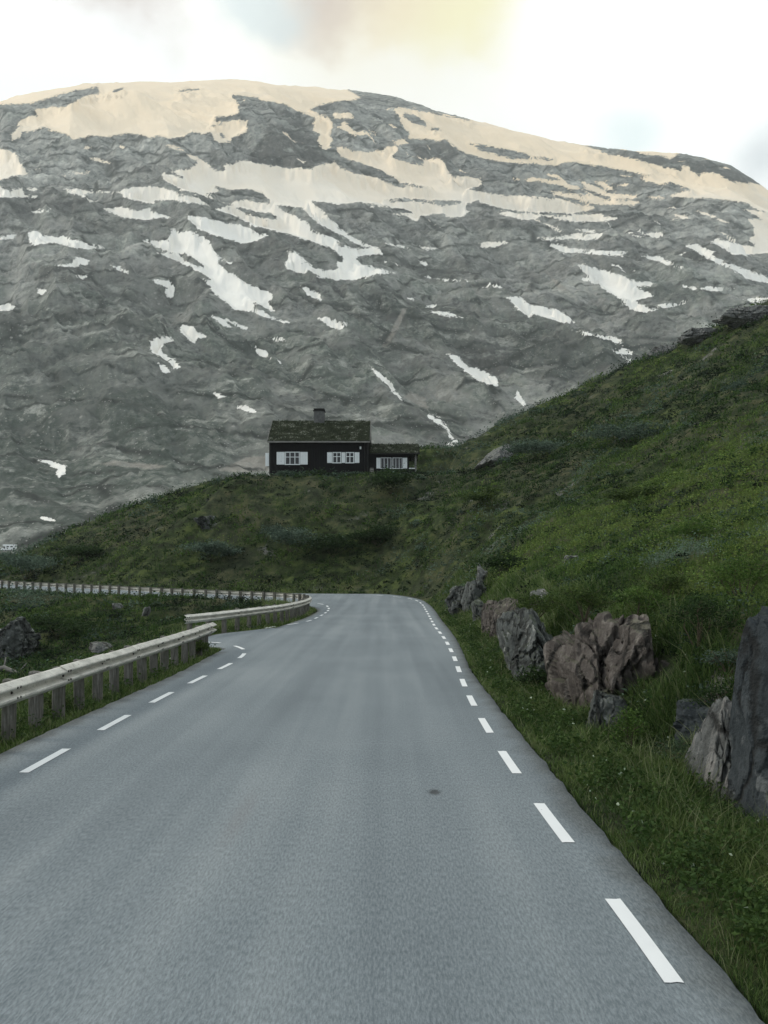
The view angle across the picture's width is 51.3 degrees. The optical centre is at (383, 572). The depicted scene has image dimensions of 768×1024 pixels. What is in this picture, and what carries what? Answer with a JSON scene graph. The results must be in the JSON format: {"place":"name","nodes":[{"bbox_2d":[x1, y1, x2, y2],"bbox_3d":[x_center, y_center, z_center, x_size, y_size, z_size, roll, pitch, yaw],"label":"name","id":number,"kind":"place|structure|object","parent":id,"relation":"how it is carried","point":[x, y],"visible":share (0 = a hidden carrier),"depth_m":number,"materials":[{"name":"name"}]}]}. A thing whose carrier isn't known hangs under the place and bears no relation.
{"place":"outdoors","nodes":[
{"label":"outdoors","id":0,"kind":"place"},
{"bbox_2d":[208,628,273,649],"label":"side road","id":1,"kind":"structure","parent":0,"point":[227,640],"depth_m":24.87,"materials":[{"name":"grey asphalt"}]},
{"bbox_2d":[0,584,764,1023],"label":"road","id":2,"kind":"structure","parent":0,"point":[350,808],"depth_m":5.52,"materials":[{"name":"grey asphalt"}]},
{"bbox_2d":[0,79,767,555],"bbox_3d":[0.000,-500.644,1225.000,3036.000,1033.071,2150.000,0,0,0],"label":"mountain","id":3,"kind":"structure","parent":0,"point":[200,281],"depth_m":824.43,"materials":[{"name":"grey stone"}]},
{"bbox_2d":[0,297,767,1023],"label":"ground","id":4,"kind":"structure","parent":0,"point":[258,501],"depth_m":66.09,"materials":[{"name":"green plant"}]},
{"bbox_2d":[0,657,26,672],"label":"fallen log","id":5,"kind":"object","parent":4,"relation":"on","point":[6,668],"visible":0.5,"depth_m":27.05,"materials":[{"name":"grey wood"}]},
{"bbox_2d":[0,616,41,663],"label":"rock outcrop","id":6,"kind":"object","parent":4,"relation":"on","point":[20,636],"visible":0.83,"depth_m":35.97,"materials":[{"name":"grey stone"}]},
{"bbox_2d":[0,545,69,580],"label":"shrub","id":7,"kind":"object","parent":4,"relation":"on","point":[19,561],"visible":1,"depth_m":71.94,"materials":[{"name":"green plant"}]},
{"bbox_2d":[44,692,73,710],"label":"shrub","id":8,"kind":"object","parent":4,"relation":"on","point":[47,700],"visible":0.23,"depth_m":11.54,"materials":[{"name":"green plant"}]},
{"bbox_2d":[53,543,107,563],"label":"shrub","id":9,"kind":"object","parent":4,"relation":"on","point":[79,550],"visible":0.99,"depth_m":73.97,"materials":[{"name":"green plant"}]},
{"bbox_2d":[89,642,112,652],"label":"boulder","id":10,"kind":"object","parent":4,"relation":"on","point":[97,647],"visible":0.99,"depth_m":25.73,"materials":[{"name":"grey stone"}]},
{"bbox_2d":[0,622,216,742],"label":"guardrail","id":11,"kind":"object","parent":4,"relation":"on","point":[33,687],"visible":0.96,"depth_m":11.92,"materials":[{"name":"metal"}]},
{"bbox_2d":[112,603,122,608],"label":"boulder","id":12,"kind":"object","parent":4,"relation":"on","point":[117,605],"visible":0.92,"depth_m":44.80,"materials":[{"name":"grey stone"}]},
{"bbox_2d":[142,607,150,615],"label":"boulder","id":13,"kind":"object","parent":4,"relation":"on","point":[146,611],"visible":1,"depth_m":41.86,"materials":[{"name":"grey stone"}]},
{"bbox_2d":[0,580,311,636],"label":"guardrail","id":14,"kind":"object","parent":4,"relation":"on","point":[297,608],"visible":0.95,"depth_m":38.90,"materials":[{"name":"metal"}]},
{"bbox_2d":[0,596,316,753],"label":"verge grass","id":15,"kind":"structure","parent":4,"relation":"on","point":[75,715],"depth_m":14.05,"materials":[{"name":"green plant"}]},
{"bbox_2d":[0,578,342,603],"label":"verge grass","id":16,"kind":"structure","parent":4,"relation":"on","point":[238,588],"depth_m":62.59,"materials":[{"name":"green plant"}]},
{"bbox_2d":[179,640,211,654],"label":"shrub","id":17,"kind":"object","parent":4,"relation":"on","point":[201,645],"visible":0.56,"depth_m":19.26,"materials":[{"name":"green plant"}]},
{"bbox_2d":[193,515,214,529],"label":"rock outcrop","id":18,"kind":"object","parent":4,"relation":"on","point":[200,521],"visible":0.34,"depth_m":72.29,"materials":[{"name":"grey stone"}]},
{"bbox_2d":[168,538,244,561],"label":"shrub","id":19,"kind":"object","parent":4,"relation":"on","point":[211,547],"visible":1,"depth_m":67.22,"materials":[{"name":"green plant"}]},
{"bbox_2d":[271,469,291,475],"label":"shrub","id":20,"kind":"object","parent":4,"relation":"on","point":[280,472],"visible":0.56,"depth_m":78.27,"materials":[{"name":"green plant"}]},
{"bbox_2d":[257,523,342,552],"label":"shrub","id":21,"kind":"object","parent":4,"relation":"on","point":[275,532],"visible":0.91,"depth_m":65.97,"materials":[{"name":"green plant"}]},
{"bbox_2d":[303,469,336,475],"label":"shrub","id":22,"kind":"object","parent":4,"relation":"on","point":[320,472],"visible":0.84,"depth_m":77.75,"materials":[{"name":"green plant"}]},
{"bbox_2d":[296,533,364,555],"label":"shrub","id":23,"kind":"object","parent":4,"relation":"on","point":[338,541],"visible":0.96,"depth_m":64.93,"materials":[{"name":"green plant"}]},
{"bbox_2d":[265,408,419,475],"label":"cabin","id":24,"kind":"object","parent":4,"relation":"on","point":[317,442],"visible":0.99,"depth_m":80.00,"materials":[{"name":"paint"}]},
{"bbox_2d":[277,452,307,464],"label":"window","id":25,"kind":"structure","parent":24,"relation":"in","point":[288,458],"depth_m":79.94,"materials":[{"name":"white paint"}]},
{"bbox_2d":[327,452,344,462],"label":"window","id":26,"kind":"structure","parent":24,"relation":"in","point":[332,457],"depth_m":79.94,"materials":[{"name":"white paint"}]},
{"bbox_2d":[345,452,358,462],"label":"window","id":27,"kind":"structure","parent":24,"relation":"in","point":[349,455],"depth_m":79.94,"materials":[{"name":"white paint"}]},
{"bbox_2d":[376,458,391,468],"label":"window","id":28,"kind":"structure","parent":24,"relation":"in","point":[384,461],"depth_m":80.53,"materials":[{"name":"white paint"}]},
{"bbox_2d":[392,458,406,468],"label":"window","id":29,"kind":"structure","parent":24,"relation":"in","point":[397,462],"depth_m":80.53,"materials":[{"name":"white paint"}]},
{"bbox_2d":[344,471,362,475],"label":"shrub","id":30,"kind":"object","parent":4,"relation":"on","point":[350,473],"visible":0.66,"depth_m":78.31,"materials":[{"name":"green plant"}]},
{"bbox_2d":[332,523,404,546],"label":"shrub","id":31,"kind":"object","parent":4,"relation":"on","point":[377,531],"visible":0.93,"depth_m":65.60,"materials":[{"name":"green plant"}]},
{"bbox_2d":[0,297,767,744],"bbox_3d":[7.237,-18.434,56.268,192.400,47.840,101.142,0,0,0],"label":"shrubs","id":32,"kind":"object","parent":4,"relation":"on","point":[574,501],"visible":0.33,"depth_m":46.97,"materials":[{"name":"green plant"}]},
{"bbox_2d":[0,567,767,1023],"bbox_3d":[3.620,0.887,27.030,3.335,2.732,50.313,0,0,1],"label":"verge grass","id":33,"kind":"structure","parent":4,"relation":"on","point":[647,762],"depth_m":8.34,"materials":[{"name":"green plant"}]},
{"bbox_2d":[382,467,409,473],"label":"shrub","id":34,"kind":"object","parent":4,"relation":"on","point":[402,470],"visible":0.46,"depth_m":77.85,"materials":[{"name":"green plant"}]},
{"bbox_2d":[361,468,431,493],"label":"shrub","id":35,"kind":"object","parent":4,"relation":"on","point":[384,477],"visible":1,"depth_m":71.84,"materials":[{"name":"green plant"}]},
{"bbox_2d":[445,585,464,614],"bbox_3d":[3.361,1.278,36.520,1.521,1.387,1.394,0,0,45],"label":"rock outcrop","id":36,"kind":"object","parent":4,"relation":"on","point":[453,600],"visible":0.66,"depth_m":35.97,"materials":[{"name":"grey stone"}]},
{"bbox_2d":[461,580,486,611],"bbox_3d":[3.862,1.081,34.000,1.088,1.564,1.800,0,0,0],"label":"rock outcrop","id":37,"kind":"object","parent":4,"relation":"on","point":[477,588],"visible":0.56,"depth_m":33.57,"materials":[{"name":"grey stone"}]},
{"bbox_2d":[471,599,483,622],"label":"rock outcrop","id":38,"kind":"object","parent":4,"relation":"on","point":[477,605],"visible":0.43,"depth_m":28.55,"materials":[{"name":"grey stone"}]},
{"bbox_2d":[476,563,487,581],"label":"boulder","id":39,"kind":"object","parent":4,"relation":"on","point":[481,574],"visible":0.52,"depth_m":36.62,"materials":[{"name":"grey stone"}]},
{"bbox_2d":[454,485,513,506],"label":"shrub","id":40,"kind":"object","parent":4,"relation":"on","point":[479,496],"visible":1,"depth_m":59.08,"materials":[{"name":"green plant"}]},
{"bbox_2d":[481,600,497,633],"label":"boulder","id":41,"kind":"object","parent":4,"relation":"on","point":[487,613],"visible":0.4,"depth_m":24.68,"materials":[{"name":"stone"}]},
{"bbox_2d":[475,444,512,469],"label":"rock slab","id":42,"kind":"object","parent":4,"relation":"on","point":[497,453],"visible":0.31,"depth_m":77.95,"materials":[{"name":"grey stone"}]},
{"bbox_2d":[465,550,527,576],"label":"shrub","id":43,"kind":"object","parent":4,"relation":"on","point":[496,561],"visible":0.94,"depth_m":34.82,"materials":[{"name":"green plant"}]},
{"bbox_2d":[489,598,518,637],"bbox_3d":[3.393,1.416,22.500,0.846,1.427,2.000,0,0,0],"label":"boulder","id":44,"kind":"object","parent":4,"relation":"on","point":[501,608],"visible":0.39,"depth_m":22.32,"materials":[{"name":"stone"}]},
{"bbox_2d":[496,607,553,684],"bbox_3d":[3.149,1.837,16.200,1.477,2.300,4.400,0,0,0],"label":"rock outcrop","id":45,"kind":"object","parent":4,"relation":"on","point":[524,636],"visible":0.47,"depth_m":15.60,"materials":[{"name":"grey stone"}]},
{"bbox_2d":[504,590,568,617],"bbox_3d":[3.290,0.702,17.142,1.383,0.666,2.190,0,0,0],"label":"shrub","id":46,"kind":"object","parent":45,"relation":"on","point":[531,602],"visible":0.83,"depth_m":16.99,"materials":[{"name":"green plant"}]},
{"bbox_2d":[509,662,547,686],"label":"shrub","id":47,"kind":"object","parent":4,"relation":"on","point":[536,675],"visible":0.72,"depth_m":13.56,"materials":[{"name":"green plant"}]},
{"bbox_2d":[495,436,579,458],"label":"shrub","id":48,"kind":"object","parent":4,"relation":"on","point":[535,445],"visible":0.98,"depth_m":70.97,"materials":[{"name":"green plant"}]},
{"bbox_2d":[530,589,547,602],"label":"boulder","id":49,"kind":"object","parent":4,"relation":"on","point":[538,592],"visible":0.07,"depth_m":21.71,"materials":[{"name":"grey stone"}]},
{"bbox_2d":[562,555,577,564],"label":"boulder","id":50,"kind":"object","parent":4,"relation":"on","point":[569,557],"visible":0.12,"depth_m":27.63,"materials":[{"name":"grey stone"}]},
{"bbox_2d":[543,612,655,710],"bbox_3d":[3.306,1.871,12.300,1.456,2.620,3.300,0,0,0],"label":"rock outcrop","id":51,"kind":"object","parent":4,"relation":"on","point":[603,652],"visible":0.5,"depth_m":11.54,"materials":[{"name":"grey stone"}]},
{"bbox_2d":[527,581,635,621],"bbox_3d":[3.211,0.463,12.750,1.468,0.694,1.419,0,0,-13],"label":"shrub","id":52,"kind":"object","parent":51,"relation":"on","point":[592,600],"visible":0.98,"depth_m":12.83,"materials":[{"name":"green plant"}]},
{"bbox_2d":[586,690,628,729],"bbox_3d":[2.953,2.098,10.700,0.685,1.114,0.900,0,0,0],"label":"rock outcrop","id":53,"kind":"object","parent":4,"relation":"on","point":[603,703],"visible":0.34,"depth_m":10.41,"materials":[{"name":"grey stone"}]},
{"bbox_2d":[572,419,676,444],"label":"shrub","id":54,"kind":"object","parent":4,"relation":"on","point":[605,430],"visible":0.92,"depth_m":62.06,"materials":[{"name":"green plant"}]},
{"bbox_2d":[598,704,652,746],"bbox_3d":[2.858,1.909,9.430,0.640,0.697,0.521,0,0,42],"label":"shrub","id":55,"kind":"object","parent":4,"relation":"on","point":[628,720],"visible":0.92,"depth_m":9.40,"materials":[{"name":"green plant"}]},
{"bbox_2d":[591,483,670,503],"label":"shrub","id":56,"kind":"object","parent":4,"relation":"on","point":[630,493],"visible":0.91,"depth_m":35.55,"materials":[{"name":"green plant"}]},
{"bbox_2d":[605,584,688,616],"bbox_3d":[4.012,0.483,12.582,1.123,0.621,1.199,0,0,0],"label":"shrub","id":57,"kind":"object","parent":4,"relation":"on","point":[650,597],"visible":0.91,"depth_m":12.44,"materials":[{"name":"green plant"}]},
{"bbox_2d":[645,345,676,358],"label":"rock outcrop","id":58,"kind":"object","parent":4,"relation":"on","point":[662,349],"visible":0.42,"depth_m":91.40,"materials":[{"name":"grey stone"}]},
{"bbox_2d":[654,658,669,673],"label":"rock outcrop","id":59,"kind":"object","parent":4,"relation":"on","point":[663,663],"visible":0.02,"depth_m":10.92,"materials":[{"name":"grey stone"}]},
{"bbox_2d":[625,571,701,605],"bbox_3d":[4.549,0.321,13.027,1.282,0.697,1.096,0,0,0],"label":"shrub","id":60,"kind":"object","parent":4,"relation":"on","point":[674,584],"visible":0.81,"depth_m":12.91,"materials":[{"name":"green plant"}]},
{"bbox_2d":[640,736,694,763],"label":"shrub","id":61,"kind":"object","parent":4,"relation":"on","point":[676,745],"visible":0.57,"depth_m":8.57,"materials":[{"name":"green plant"}]},
{"bbox_2d":[672,698,713,746],"bbox_3d":[3.732,1.828,9.262,0.723,0.725,0.914,0,0,28],"label":"boulder","id":62,"kind":"object","parent":4,"relation":"on","point":[690,717],"visible":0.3,"depth_m":9.14,"materials":[{"name":"grey stone"}]},
{"bbox_2d":[649,513,739,541],"bbox_3d":[6.986,-0.904,18.022,1.841,0.952,1.897,0,0,0],"label":"shrub","id":63,"kind":"object","parent":4,"relation":"on","point":[686,529],"visible":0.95,"depth_m":17.89,"materials":[{"name":"green plant"}]},
{"bbox_2d":[678,327,720,344],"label":"rock outcrop","id":64,"kind":"object","parent":4,"relation":"on","point":[691,336],"visible":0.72,"depth_m":87.27,"materials":[{"name":"grey stone"}]},
{"bbox_2d":[645,584,754,653],"bbox_3d":[4.139,0.626,10.418,1.380,0.952,1.309,0,0,0],"label":"shrub","id":65,"kind":"object","parent":4,"relation":"on","point":[700,605],"visible":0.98,"depth_m":10.33,"materials":[{"name":"green plant"}]},
{"bbox_2d":[675,679,733,708],"bbox_3d":[3.818,1.482,9.209,0.898,0.547,0.791,0,0,16],"label":"shrub","id":66,"kind":"object","parent":4,"relation":"on","point":[713,691],"visible":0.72,"depth_m":9.17,"materials":[{"name":"green plant"}]},
{"bbox_2d":[684,696,731,803],"bbox_3d":[3.340,2.022,7.900,0.714,1.580,1.200,0,0,0],"label":"boulder","id":67,"kind":"object","parent":4,"relation":"on","point":[711,742],"visible":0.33,"depth_m":7.87,"materials":[{"name":"grey stone"}]},
{"bbox_2d":[694,644,738,676],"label":"shrub","id":68,"kind":"object","parent":4,"relation":"on","point":[717,659],"visible":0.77,"depth_m":9.60,"materials":[{"name":"green plant"}]},
{"bbox_2d":[695,547,767,599],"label":"shrub","id":69,"kind":"object","parent":4,"relation":"on","point":[736,570],"visible":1,"depth_m":12.15,"materials":[{"name":"green plant"}]},
{"bbox_2d":[712,305,767,327],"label":"rock outcrop","id":70,"kind":"object","parent":4,"relation":"on","point":[736,317],"visible":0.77,"depth_m":83.68,"materials":[{"name":"grey stone"}]},
{"bbox_2d":[726,606,767,822],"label":"rock slab","id":71,"kind":"object","parent":4,"relation":"on","point":[748,771],"visible":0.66,"depth_m":7.05,"materials":[{"name":"grey stone"}]},
{"bbox_2d":[0,0,767,189],"label":"sky","id":72,"kind":"structure","parent":0,"point":[690,77],"materials":[{"name":"white"}]},
{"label":"valley road","id":73,"kind":"structure","parent":0,"visible":0},
{"bbox_2d":[1,544,16,550],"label":"motorhome","id":74,"kind":"object","parent":73,"relation":"on","point":[8,546],"visible":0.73,"depth_m":373.90,"materials":[{"name":"white"}]}
]}

